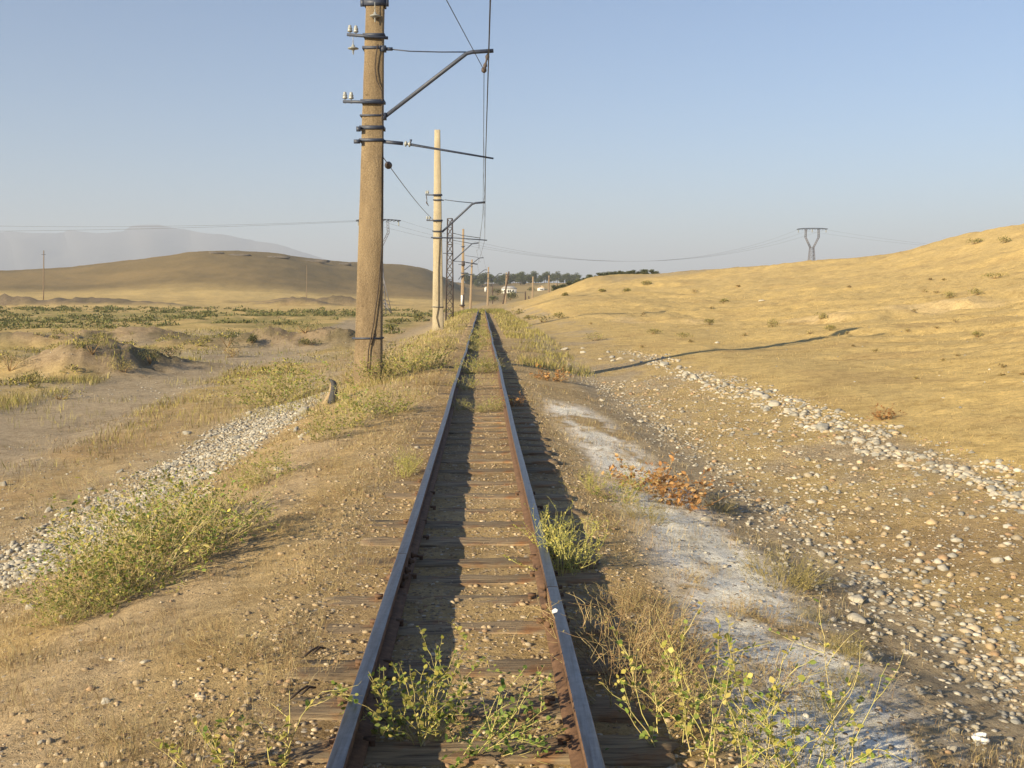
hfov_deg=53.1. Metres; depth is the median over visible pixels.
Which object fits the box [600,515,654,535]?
grass clump
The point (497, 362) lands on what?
weed
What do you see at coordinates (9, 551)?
stone
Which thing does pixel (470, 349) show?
weed
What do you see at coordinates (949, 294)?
grass tuft
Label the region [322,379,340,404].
bent stump
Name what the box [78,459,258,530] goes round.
weed
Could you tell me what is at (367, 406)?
weed
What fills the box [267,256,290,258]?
rock outcrop
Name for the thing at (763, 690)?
grass clump
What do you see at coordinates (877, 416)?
withered shrub
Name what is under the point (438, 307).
catenary mast
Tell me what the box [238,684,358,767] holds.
leafy weed
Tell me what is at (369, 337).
catenary mast
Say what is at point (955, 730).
stone
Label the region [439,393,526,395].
wooden sleeper
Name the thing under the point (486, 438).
wooden sleeper
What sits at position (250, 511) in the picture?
weed
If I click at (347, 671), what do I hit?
wooden sleeper
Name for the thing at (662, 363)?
stone
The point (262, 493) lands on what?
grass clump
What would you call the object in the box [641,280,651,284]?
grass tuft
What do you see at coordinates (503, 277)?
tree
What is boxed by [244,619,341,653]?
grass clump
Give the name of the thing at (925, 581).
stone
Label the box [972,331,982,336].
grass tuft
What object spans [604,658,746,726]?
dry bush
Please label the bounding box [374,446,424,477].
weed
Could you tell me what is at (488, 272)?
catenary mast
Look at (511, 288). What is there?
house
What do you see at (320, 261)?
rock outcrop
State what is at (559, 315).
grass tuft
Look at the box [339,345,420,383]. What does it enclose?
weed
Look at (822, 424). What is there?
stone
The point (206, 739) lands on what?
leafy weed
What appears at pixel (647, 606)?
grass clump
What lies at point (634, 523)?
grass clump
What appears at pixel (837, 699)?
grass tuft
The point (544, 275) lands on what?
tree
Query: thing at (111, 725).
grass clump
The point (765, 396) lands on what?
stone
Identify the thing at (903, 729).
grass clump
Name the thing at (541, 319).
grass tuft
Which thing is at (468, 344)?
rail
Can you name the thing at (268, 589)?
grass clump
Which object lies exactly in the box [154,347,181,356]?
bush
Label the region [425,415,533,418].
wooden sleeper
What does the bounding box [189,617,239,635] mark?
grass clump
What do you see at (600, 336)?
grass tuft
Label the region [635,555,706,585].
grass clump
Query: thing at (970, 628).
gravel
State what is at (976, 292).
grass tuft
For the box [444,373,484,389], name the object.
weed
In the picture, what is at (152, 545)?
weed
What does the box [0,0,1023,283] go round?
sky
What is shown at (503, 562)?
wooden sleeper
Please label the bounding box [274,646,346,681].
grass clump
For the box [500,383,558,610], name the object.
rail
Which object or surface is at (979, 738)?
plastic ring
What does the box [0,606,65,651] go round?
grass clump
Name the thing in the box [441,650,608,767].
leafy weed
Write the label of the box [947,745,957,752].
stone
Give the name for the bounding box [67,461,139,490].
grass clump
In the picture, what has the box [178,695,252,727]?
grass clump
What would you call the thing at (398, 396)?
weed
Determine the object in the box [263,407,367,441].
weed
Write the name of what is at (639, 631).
dry bush
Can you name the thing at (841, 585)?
stone
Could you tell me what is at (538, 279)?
tree
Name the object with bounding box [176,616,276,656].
grass clump
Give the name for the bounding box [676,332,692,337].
grass tuft
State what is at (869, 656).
stone
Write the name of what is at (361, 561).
grass clump
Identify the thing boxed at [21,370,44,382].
bush
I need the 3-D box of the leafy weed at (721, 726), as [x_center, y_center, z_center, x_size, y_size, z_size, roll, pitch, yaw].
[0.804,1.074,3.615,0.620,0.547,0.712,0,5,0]
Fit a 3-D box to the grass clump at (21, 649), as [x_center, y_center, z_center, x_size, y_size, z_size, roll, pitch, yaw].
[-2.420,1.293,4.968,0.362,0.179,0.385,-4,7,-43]
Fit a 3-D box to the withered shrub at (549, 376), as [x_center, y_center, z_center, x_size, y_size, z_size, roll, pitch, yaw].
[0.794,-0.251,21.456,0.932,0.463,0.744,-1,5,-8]
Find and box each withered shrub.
[499,393,527,406]
[530,361,571,381]
[601,450,687,493]
[617,462,695,498]
[649,468,746,512]
[867,403,907,420]
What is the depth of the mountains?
6849.54 m
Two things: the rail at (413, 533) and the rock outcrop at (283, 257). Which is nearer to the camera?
the rail at (413, 533)
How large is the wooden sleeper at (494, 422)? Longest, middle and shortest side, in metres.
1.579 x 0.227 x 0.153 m
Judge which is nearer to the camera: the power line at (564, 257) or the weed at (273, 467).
the weed at (273, 467)
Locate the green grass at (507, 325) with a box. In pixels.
[0,307,598,470]
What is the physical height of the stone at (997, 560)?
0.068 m
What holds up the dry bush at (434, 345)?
on the ground at (932, 400)
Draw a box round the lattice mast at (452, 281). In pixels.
[443,218,478,320]
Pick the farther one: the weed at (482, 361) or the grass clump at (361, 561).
the weed at (482, 361)
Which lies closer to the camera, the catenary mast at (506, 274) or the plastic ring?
the plastic ring
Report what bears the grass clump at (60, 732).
on the ground at (932, 400)
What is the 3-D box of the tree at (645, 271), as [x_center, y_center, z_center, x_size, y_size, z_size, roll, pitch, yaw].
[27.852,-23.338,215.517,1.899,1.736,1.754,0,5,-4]
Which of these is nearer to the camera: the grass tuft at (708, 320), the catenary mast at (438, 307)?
the grass tuft at (708, 320)
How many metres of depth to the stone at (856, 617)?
5.97 m
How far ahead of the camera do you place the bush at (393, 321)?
105.71 m
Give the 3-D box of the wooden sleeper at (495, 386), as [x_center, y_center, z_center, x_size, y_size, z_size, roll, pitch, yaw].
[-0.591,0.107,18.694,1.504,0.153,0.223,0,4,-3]
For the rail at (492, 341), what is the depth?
34.36 m
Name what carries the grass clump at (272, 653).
on the ground at (932, 400)
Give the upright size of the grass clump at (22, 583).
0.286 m
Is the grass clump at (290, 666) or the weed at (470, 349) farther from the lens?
the weed at (470, 349)
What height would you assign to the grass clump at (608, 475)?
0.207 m
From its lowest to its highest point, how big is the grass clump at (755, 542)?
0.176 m
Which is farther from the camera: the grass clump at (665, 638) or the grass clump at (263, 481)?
the grass clump at (263, 481)
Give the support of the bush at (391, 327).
on the ground at (932, 400)
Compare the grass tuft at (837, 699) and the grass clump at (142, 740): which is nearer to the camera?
the grass clump at (142, 740)
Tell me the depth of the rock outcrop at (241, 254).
447.22 m
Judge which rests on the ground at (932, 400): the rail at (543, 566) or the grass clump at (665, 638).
the grass clump at (665, 638)
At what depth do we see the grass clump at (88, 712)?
4.04 m
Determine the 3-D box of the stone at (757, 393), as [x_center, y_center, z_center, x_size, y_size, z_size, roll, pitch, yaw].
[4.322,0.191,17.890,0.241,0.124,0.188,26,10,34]
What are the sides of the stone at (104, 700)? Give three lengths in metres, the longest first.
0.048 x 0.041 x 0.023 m
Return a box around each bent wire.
[290,685,315,699]
[302,646,325,657]
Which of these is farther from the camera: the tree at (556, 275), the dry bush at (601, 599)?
the tree at (556, 275)
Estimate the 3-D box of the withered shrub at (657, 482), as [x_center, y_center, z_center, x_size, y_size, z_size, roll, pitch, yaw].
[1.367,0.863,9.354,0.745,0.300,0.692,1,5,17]
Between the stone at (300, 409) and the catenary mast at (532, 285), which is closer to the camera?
the stone at (300, 409)
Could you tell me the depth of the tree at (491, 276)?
675.30 m
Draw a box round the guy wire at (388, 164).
[383,157,436,222]
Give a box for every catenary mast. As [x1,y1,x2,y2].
[342,0,493,385]
[425,130,486,331]
[458,229,482,309]
[468,259,485,308]
[486,267,501,305]
[504,272,507,303]
[531,276,533,297]
[548,275,549,292]
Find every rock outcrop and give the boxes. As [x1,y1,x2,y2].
[229,254,251,255]
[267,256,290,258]
[306,259,329,262]
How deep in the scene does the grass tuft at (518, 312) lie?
95.44 m
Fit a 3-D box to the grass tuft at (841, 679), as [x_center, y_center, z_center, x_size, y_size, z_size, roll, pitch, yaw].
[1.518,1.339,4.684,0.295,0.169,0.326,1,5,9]
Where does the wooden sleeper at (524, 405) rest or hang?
on the ground at (932, 400)
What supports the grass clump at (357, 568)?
on the ground at (932, 400)
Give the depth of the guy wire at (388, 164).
22.51 m
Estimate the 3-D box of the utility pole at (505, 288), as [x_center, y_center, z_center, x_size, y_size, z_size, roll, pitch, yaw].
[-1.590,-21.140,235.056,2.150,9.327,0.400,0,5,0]
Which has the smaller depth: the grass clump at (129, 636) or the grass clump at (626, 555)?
the grass clump at (129, 636)
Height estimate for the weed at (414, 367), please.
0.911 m
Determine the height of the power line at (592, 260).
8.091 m
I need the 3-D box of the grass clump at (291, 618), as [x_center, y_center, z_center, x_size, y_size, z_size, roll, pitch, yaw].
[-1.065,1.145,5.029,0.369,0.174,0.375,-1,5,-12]
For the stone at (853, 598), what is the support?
on the ground at (932, 400)
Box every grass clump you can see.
[0,477,38,493]
[0,563,57,597]
[0,573,39,603]
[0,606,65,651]
[0,630,76,671]
[0,634,57,666]
[0,667,31,694]
[4,704,108,757]
[9,676,111,712]
[26,604,94,630]
[40,468,116,492]
[55,709,130,743]
[56,697,113,726]
[58,718,132,752]
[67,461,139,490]
[83,691,186,746]
[88,709,189,763]
[92,620,167,649]
[106,471,165,495]
[125,672,190,703]
[129,647,184,667]
[150,597,205,623]
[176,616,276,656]
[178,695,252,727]
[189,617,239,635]
[208,632,309,667]
[213,497,259,515]
[213,698,286,733]
[221,646,311,698]
[226,478,286,502]
[238,469,297,489]
[243,577,294,601]
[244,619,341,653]
[249,513,297,533]
[257,597,330,628]
[267,656,314,676]
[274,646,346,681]
[280,635,315,657]
[295,575,354,597]
[297,545,340,557]
[304,478,378,502]
[328,546,394,572]
[335,559,372,572]
[340,538,392,560]
[583,481,618,495]
[590,471,621,481]
[599,451,632,461]
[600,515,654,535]
[601,512,655,530]
[605,545,638,561]
[608,585,692,618]
[618,514,657,529]
[621,623,709,655]
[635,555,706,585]
[646,561,712,587]
[670,562,708,585]
[694,509,730,519]
[705,563,737,579]
[717,662,801,707]
[729,534,768,547]
[758,743,810,767]
[766,591,807,610]
[772,667,850,694]
[805,627,862,652]
[829,661,918,710]
[876,714,940,749]
[950,733,1023,767]
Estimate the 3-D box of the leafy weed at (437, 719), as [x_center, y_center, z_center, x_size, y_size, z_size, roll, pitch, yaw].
[-0.340,1.096,3.709,0.604,0.432,0.465,-5,7,-44]
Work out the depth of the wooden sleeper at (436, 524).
7.23 m
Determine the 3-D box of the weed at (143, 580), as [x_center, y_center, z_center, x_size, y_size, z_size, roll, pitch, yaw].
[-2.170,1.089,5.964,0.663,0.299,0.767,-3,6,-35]
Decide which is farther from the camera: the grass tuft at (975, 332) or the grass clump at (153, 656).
the grass tuft at (975, 332)
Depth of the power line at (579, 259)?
171.53 m
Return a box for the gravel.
[0,288,1023,767]
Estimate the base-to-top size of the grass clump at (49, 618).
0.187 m
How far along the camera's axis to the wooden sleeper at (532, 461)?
9.98 m
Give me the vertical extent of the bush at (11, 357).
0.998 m
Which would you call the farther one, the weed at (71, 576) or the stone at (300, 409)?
the stone at (300, 409)
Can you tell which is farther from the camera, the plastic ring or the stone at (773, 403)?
the stone at (773, 403)
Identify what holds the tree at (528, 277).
on the ground at (932, 400)
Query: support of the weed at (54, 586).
on the ground at (932, 400)
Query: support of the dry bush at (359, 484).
on the ground at (932, 400)
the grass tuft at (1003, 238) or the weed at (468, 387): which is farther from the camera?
the grass tuft at (1003, 238)
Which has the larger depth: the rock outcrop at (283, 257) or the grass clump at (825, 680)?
the rock outcrop at (283, 257)
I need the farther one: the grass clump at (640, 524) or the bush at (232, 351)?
the bush at (232, 351)
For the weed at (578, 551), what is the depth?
6.10 m
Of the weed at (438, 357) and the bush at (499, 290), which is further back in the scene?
the bush at (499, 290)
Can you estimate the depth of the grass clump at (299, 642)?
4.69 m
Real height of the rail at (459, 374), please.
0.144 m
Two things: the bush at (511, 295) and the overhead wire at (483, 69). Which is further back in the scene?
the bush at (511, 295)
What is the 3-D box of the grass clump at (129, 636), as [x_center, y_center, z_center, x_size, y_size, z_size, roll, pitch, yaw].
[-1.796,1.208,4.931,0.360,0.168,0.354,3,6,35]
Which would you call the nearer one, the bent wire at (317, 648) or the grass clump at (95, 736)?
the grass clump at (95, 736)
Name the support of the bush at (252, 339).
on the ground at (932, 400)
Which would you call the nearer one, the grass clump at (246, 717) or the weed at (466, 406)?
the grass clump at (246, 717)
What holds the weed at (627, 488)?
on the ground at (932, 400)
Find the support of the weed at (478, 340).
on the ground at (932, 400)
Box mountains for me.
[0,225,325,269]
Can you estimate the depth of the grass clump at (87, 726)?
3.85 m
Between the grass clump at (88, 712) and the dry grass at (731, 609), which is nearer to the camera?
the grass clump at (88, 712)
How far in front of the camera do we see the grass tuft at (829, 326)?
35.35 m
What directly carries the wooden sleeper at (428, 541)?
on the ground at (932, 400)
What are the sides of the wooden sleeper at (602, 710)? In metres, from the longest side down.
1.579 x 0.227 x 0.174 m
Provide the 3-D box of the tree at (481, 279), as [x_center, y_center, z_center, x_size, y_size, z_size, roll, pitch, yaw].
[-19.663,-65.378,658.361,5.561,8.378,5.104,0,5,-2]
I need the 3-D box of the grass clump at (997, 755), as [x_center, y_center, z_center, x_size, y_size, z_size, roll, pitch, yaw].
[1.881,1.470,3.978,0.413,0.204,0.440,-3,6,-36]
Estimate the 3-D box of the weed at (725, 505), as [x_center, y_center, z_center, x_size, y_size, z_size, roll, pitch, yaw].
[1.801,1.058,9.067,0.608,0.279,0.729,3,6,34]
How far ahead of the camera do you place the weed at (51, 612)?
5.46 m
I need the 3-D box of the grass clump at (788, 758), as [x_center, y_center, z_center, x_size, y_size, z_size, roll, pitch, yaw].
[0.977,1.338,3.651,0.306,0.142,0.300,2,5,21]
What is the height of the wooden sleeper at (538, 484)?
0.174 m
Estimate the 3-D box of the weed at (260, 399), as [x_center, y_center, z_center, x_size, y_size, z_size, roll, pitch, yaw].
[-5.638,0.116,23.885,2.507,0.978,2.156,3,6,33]
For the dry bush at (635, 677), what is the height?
0.506 m
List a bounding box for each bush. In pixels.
[0,346,32,370]
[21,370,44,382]
[38,387,92,399]
[76,333,109,354]
[108,360,135,372]
[135,344,161,363]
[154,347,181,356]
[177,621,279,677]
[212,328,244,346]
[222,346,241,357]
[246,334,257,342]
[289,318,323,332]
[298,338,321,344]
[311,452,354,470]
[326,474,372,493]
[383,318,408,323]
[383,323,398,329]
[409,366,452,386]
[412,313,425,319]
[420,337,457,351]
[486,295,498,300]
[493,288,502,294]
[507,291,518,299]
[522,616,737,733]
[523,582,734,674]
[574,577,653,613]
[577,582,740,659]
[578,602,749,700]
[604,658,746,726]
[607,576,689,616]
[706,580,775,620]
[712,632,838,700]
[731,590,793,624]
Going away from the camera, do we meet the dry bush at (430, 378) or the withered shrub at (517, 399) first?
the withered shrub at (517, 399)
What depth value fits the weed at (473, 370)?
21.71 m
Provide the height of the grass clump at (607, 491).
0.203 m
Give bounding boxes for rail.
[325,547,416,767]
[397,380,458,573]
[455,346,468,385]
[466,333,471,348]
[490,333,494,350]
[492,347,503,389]
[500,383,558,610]
[539,583,605,767]
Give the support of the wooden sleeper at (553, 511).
on the ground at (932, 400)
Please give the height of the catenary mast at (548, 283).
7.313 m
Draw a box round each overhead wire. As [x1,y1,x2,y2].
[446,0,487,261]
[477,0,490,270]
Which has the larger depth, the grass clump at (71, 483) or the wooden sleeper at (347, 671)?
the grass clump at (71, 483)
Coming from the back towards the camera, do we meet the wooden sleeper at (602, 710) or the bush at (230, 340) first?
the bush at (230, 340)
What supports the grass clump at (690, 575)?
on the ground at (932, 400)
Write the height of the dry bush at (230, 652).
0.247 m
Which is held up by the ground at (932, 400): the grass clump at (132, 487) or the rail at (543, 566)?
the grass clump at (132, 487)
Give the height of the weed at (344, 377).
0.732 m
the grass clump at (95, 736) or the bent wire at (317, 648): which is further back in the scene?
the bent wire at (317, 648)
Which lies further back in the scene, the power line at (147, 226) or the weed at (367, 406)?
the power line at (147, 226)
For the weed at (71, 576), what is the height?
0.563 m
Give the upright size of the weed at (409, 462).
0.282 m
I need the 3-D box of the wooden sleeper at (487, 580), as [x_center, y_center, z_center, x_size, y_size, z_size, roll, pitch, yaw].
[-0.216,1.170,5.847,1.504,0.174,0.223,-1,4,-3]
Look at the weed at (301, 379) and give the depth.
25.48 m
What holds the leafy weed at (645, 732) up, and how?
on the ground at (932, 400)
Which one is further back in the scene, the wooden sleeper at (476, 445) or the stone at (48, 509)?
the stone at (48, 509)
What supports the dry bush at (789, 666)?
on the ground at (932, 400)
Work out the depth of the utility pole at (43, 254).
238.56 m
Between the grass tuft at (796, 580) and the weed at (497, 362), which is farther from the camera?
the weed at (497, 362)
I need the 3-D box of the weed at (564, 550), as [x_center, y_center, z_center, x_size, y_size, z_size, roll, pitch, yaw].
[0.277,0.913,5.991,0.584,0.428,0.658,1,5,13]
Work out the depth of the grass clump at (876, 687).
4.58 m
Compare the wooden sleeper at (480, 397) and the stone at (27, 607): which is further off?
the wooden sleeper at (480, 397)
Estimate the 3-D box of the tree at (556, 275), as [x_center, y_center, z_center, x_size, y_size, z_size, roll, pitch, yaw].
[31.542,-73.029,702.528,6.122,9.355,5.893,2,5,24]
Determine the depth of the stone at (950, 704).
4.68 m
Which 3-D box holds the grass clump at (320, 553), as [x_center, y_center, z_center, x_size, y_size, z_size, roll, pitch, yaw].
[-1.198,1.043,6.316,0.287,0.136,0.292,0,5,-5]
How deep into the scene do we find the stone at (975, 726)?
4.46 m
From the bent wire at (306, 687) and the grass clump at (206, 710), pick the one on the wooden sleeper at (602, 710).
the bent wire at (306, 687)
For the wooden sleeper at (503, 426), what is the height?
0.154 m
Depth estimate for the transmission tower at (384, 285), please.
148.72 m
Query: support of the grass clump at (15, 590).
on the ground at (932, 400)
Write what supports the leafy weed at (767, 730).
on the ground at (932, 400)
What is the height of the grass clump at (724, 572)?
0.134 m
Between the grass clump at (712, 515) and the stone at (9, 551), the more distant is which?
the stone at (9, 551)
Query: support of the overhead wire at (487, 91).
hanging from the lattice mast at (452, 281)
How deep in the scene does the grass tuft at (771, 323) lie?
41.05 m
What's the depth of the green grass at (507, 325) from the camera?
32.22 m
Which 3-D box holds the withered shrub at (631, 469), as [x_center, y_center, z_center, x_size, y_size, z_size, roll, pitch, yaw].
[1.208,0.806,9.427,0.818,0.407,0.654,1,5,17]
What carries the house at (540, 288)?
on the ground at (932, 400)
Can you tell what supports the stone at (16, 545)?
on the ground at (932, 400)
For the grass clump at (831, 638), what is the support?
on the ground at (932, 400)
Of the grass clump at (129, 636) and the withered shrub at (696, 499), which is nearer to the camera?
the grass clump at (129, 636)
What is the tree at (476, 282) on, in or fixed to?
on the ground at (932, 400)
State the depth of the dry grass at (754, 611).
5.55 m
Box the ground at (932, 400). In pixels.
[0,224,1023,767]
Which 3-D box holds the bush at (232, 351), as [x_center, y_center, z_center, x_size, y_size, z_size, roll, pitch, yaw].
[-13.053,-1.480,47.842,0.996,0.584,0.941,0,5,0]
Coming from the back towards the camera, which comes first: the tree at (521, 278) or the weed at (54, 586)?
the tree at (521, 278)
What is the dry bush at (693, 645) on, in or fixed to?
on the ground at (932, 400)
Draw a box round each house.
[501,286,516,292]
[537,285,544,290]
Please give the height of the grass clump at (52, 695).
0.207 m
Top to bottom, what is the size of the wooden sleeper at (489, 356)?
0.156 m
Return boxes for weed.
[0,509,196,625]
[0,543,146,619]
[9,482,194,572]
[12,587,100,629]
[32,565,134,620]
[37,486,267,575]
[40,465,248,549]
[41,483,226,588]
[76,546,190,601]
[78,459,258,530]
[102,468,281,564]
[149,737,186,767]
[163,471,283,540]
[191,711,249,767]
[207,373,319,408]
[219,462,274,489]
[226,361,316,406]
[226,439,339,483]
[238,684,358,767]
[245,352,337,399]
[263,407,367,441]
[271,377,390,432]
[303,376,415,418]
[326,363,353,383]
[329,619,495,746]
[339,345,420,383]
[364,385,428,412]
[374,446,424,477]
[382,336,448,376]
[387,337,469,369]
[394,444,426,472]
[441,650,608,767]
[442,399,472,410]
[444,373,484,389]
[446,358,484,373]
[447,329,491,344]
[452,351,514,372]
[459,344,478,352]
[462,400,492,412]
[467,393,517,411]
[473,325,493,334]
[473,355,524,372]
[503,503,603,575]
[512,496,592,555]
[544,514,618,572]
[558,463,613,491]
[581,463,674,509]
[599,601,776,746]
[600,494,689,523]
[649,611,825,767]
[698,492,752,516]
[704,593,911,767]
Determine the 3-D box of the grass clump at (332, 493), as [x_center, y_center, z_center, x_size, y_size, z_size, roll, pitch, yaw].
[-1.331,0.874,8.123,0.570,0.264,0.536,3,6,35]
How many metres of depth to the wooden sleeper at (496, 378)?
20.34 m
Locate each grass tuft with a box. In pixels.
[506,308,523,314]
[530,314,549,322]
[552,312,568,317]
[582,331,608,340]
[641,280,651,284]
[646,328,662,333]
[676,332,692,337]
[704,318,716,324]
[713,528,852,599]
[766,319,778,326]
[788,675,892,727]
[789,598,829,621]
[800,624,886,664]
[813,312,827,319]
[815,657,877,691]
[823,324,835,330]
[942,291,957,297]
[965,238,984,243]
[967,288,982,294]
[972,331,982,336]
[981,272,1009,278]
[997,235,1010,242]
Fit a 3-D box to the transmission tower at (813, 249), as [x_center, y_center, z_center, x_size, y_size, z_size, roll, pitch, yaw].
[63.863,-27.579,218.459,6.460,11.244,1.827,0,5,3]
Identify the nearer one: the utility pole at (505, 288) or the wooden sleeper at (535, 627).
the wooden sleeper at (535, 627)
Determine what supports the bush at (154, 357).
on the ground at (932, 400)
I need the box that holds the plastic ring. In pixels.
[971,732,989,744]
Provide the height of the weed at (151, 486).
0.592 m
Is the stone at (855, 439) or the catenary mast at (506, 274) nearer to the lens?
the stone at (855, 439)
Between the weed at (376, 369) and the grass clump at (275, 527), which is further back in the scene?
the weed at (376, 369)
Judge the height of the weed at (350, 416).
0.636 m
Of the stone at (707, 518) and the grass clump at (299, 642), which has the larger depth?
the stone at (707, 518)
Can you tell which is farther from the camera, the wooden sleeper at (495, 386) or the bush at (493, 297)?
the bush at (493, 297)
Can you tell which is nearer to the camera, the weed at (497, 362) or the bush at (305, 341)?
the weed at (497, 362)
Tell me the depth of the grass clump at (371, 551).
6.31 m
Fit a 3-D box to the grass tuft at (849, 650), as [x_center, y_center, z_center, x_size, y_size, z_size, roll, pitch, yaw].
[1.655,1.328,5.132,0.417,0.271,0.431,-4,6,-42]
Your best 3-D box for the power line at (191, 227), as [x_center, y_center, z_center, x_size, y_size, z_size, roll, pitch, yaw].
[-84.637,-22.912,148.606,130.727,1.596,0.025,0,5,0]
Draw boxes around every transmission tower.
[356,219,400,313]
[797,228,826,260]
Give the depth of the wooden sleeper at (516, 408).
14.89 m
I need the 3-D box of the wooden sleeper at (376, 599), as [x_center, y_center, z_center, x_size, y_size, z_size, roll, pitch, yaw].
[-0.234,1.202,5.411,1.587,0.174,0.214,0,7,-2]
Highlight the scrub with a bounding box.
[0,304,451,387]
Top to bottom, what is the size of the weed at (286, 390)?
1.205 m
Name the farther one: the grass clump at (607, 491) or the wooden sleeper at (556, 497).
the grass clump at (607, 491)
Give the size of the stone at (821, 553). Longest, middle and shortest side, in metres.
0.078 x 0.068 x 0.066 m
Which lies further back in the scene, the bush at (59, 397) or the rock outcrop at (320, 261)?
the rock outcrop at (320, 261)
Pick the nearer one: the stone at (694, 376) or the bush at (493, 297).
the stone at (694, 376)
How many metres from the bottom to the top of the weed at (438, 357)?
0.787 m
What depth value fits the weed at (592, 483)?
8.76 m
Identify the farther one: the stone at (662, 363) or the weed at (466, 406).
the stone at (662, 363)
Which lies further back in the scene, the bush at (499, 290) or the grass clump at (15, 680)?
the bush at (499, 290)
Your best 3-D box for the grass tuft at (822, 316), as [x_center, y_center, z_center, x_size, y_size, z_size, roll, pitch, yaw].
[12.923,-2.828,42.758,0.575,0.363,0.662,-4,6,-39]
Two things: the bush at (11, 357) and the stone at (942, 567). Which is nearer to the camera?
the stone at (942, 567)
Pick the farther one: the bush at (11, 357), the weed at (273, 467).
the bush at (11, 357)
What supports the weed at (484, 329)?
on the ground at (932, 400)
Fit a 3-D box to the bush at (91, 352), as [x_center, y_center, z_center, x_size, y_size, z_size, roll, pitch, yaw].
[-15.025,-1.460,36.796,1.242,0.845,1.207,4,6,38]
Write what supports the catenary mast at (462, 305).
on the ground at (932, 400)
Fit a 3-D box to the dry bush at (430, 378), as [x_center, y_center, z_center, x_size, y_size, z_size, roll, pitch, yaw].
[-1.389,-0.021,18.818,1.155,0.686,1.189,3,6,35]
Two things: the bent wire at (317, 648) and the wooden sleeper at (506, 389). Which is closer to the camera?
the bent wire at (317, 648)
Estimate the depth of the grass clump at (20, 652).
4.96 m
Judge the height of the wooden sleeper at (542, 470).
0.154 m
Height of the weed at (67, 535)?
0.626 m
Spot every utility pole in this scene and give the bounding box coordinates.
[41,250,45,299]
[502,271,509,303]
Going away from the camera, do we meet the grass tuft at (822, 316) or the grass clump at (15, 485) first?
the grass clump at (15, 485)
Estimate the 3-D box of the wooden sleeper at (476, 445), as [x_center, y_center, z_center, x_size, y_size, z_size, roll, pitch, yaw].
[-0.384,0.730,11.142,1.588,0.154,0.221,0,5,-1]
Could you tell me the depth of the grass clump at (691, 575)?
6.16 m
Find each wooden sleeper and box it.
[253,734,679,766]
[261,696,662,723]
[284,657,645,681]
[314,618,635,636]
[322,593,615,606]
[349,554,599,568]
[360,535,596,547]
[363,519,580,529]
[379,570,607,585]
[383,491,571,501]
[391,479,561,487]
[392,505,584,514]
[407,443,549,446]
[408,467,557,473]
[415,430,540,433]
[419,437,548,440]
[422,421,538,423]
[423,425,537,428]
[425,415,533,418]
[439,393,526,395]
[441,458,557,464]
[443,450,551,455]
[444,397,524,398]
[454,407,532,409]
[455,404,529,406]
[459,385,520,386]
[461,378,519,379]
[471,356,507,356]
[481,388,522,389]
[482,412,536,414]
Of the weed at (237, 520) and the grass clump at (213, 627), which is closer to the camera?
the grass clump at (213, 627)
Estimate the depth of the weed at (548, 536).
6.48 m
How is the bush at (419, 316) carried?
on the ground at (932, 400)
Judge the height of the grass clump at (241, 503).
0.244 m
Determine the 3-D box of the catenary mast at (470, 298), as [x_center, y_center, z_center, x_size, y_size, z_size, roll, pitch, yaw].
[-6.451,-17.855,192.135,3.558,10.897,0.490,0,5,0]
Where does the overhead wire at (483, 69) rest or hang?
hanging from the catenary mast at (369, 337)
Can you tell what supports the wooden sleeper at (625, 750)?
on the ground at (932, 400)
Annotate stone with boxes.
[6,549,12,554]
[11,543,19,548]
[25,603,35,609]
[44,507,52,512]
[101,698,110,704]
[297,406,309,415]
[660,361,668,365]
[690,374,698,378]
[701,516,712,520]
[753,391,763,395]
[761,394,770,399]
[768,401,780,406]
[817,423,829,428]
[817,551,825,557]
[819,426,828,429]
[837,583,846,587]
[846,613,866,623]
[847,594,863,603]
[851,436,866,441]
[859,650,874,661]
[862,690,871,698]
[917,690,926,694]
[921,579,929,584]
[937,564,948,570]
[946,701,953,707]
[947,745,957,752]
[950,727,959,733]
[962,714,971,720]
[971,724,979,729]
[987,487,995,491]
[990,557,1003,562]
[1010,718,1021,724]
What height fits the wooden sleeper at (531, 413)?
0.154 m
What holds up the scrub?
on the ground at (932, 400)
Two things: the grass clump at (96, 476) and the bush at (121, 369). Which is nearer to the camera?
the grass clump at (96, 476)
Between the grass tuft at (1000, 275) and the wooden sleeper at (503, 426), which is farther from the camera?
the grass tuft at (1000, 275)
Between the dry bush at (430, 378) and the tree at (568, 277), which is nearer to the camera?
the dry bush at (430, 378)
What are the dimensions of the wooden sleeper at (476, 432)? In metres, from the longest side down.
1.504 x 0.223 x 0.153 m
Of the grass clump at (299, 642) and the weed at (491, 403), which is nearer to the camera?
the grass clump at (299, 642)
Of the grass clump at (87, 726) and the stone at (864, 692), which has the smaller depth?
the grass clump at (87, 726)
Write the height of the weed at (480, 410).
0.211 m
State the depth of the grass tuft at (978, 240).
115.81 m
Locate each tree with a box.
[464,273,469,283]
[473,279,479,285]
[477,276,484,287]
[487,274,494,282]
[500,273,505,285]
[518,274,523,282]
[524,273,531,284]
[534,275,541,282]
[541,272,547,282]
[554,271,561,282]
[564,274,571,281]
[641,269,647,273]
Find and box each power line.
[27,221,336,226]
[45,221,357,230]
[385,227,800,260]
[389,223,778,260]
[407,222,795,260]
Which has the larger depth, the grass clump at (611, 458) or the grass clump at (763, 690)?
the grass clump at (611, 458)

